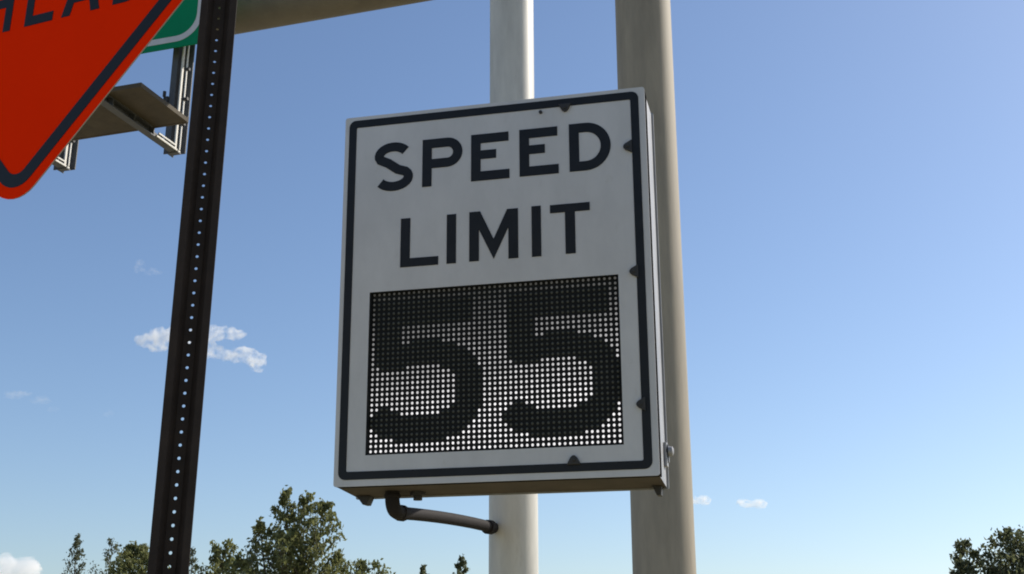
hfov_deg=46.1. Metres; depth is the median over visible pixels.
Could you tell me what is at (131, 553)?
tree
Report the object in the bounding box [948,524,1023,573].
tree
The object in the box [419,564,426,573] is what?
tree
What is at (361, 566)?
tree
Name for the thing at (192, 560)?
tree
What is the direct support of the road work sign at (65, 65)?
attached to the channel post
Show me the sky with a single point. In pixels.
(851, 172)
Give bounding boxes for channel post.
[147,0,236,573]
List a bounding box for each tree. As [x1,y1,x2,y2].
[61,533,86,573]
[88,538,122,573]
[104,540,169,573]
[189,548,199,573]
[194,538,252,573]
[223,485,353,573]
[347,558,395,573]
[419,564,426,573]
[452,553,469,573]
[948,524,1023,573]
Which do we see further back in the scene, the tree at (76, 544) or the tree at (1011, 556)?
the tree at (76, 544)
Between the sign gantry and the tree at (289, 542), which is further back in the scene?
the tree at (289, 542)
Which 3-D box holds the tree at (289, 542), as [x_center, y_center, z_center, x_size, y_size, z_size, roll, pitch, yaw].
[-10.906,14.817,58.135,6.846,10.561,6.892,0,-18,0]
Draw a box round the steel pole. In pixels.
[489,0,538,573]
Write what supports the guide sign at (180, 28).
hanging from the sign gantry
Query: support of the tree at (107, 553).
on the ground
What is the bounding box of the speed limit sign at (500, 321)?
[333,87,673,534]
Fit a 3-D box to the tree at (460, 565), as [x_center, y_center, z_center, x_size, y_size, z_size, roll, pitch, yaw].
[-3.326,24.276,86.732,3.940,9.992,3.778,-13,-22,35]
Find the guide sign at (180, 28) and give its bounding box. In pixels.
[141,0,200,53]
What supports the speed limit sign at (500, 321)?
attached to the steel pole
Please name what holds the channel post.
on the ground
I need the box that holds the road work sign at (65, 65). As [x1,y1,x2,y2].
[0,0,183,199]
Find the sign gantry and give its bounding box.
[52,0,695,573]
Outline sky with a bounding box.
[0,0,1023,573]
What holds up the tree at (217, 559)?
on the ground
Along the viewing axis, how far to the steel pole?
6.09 m

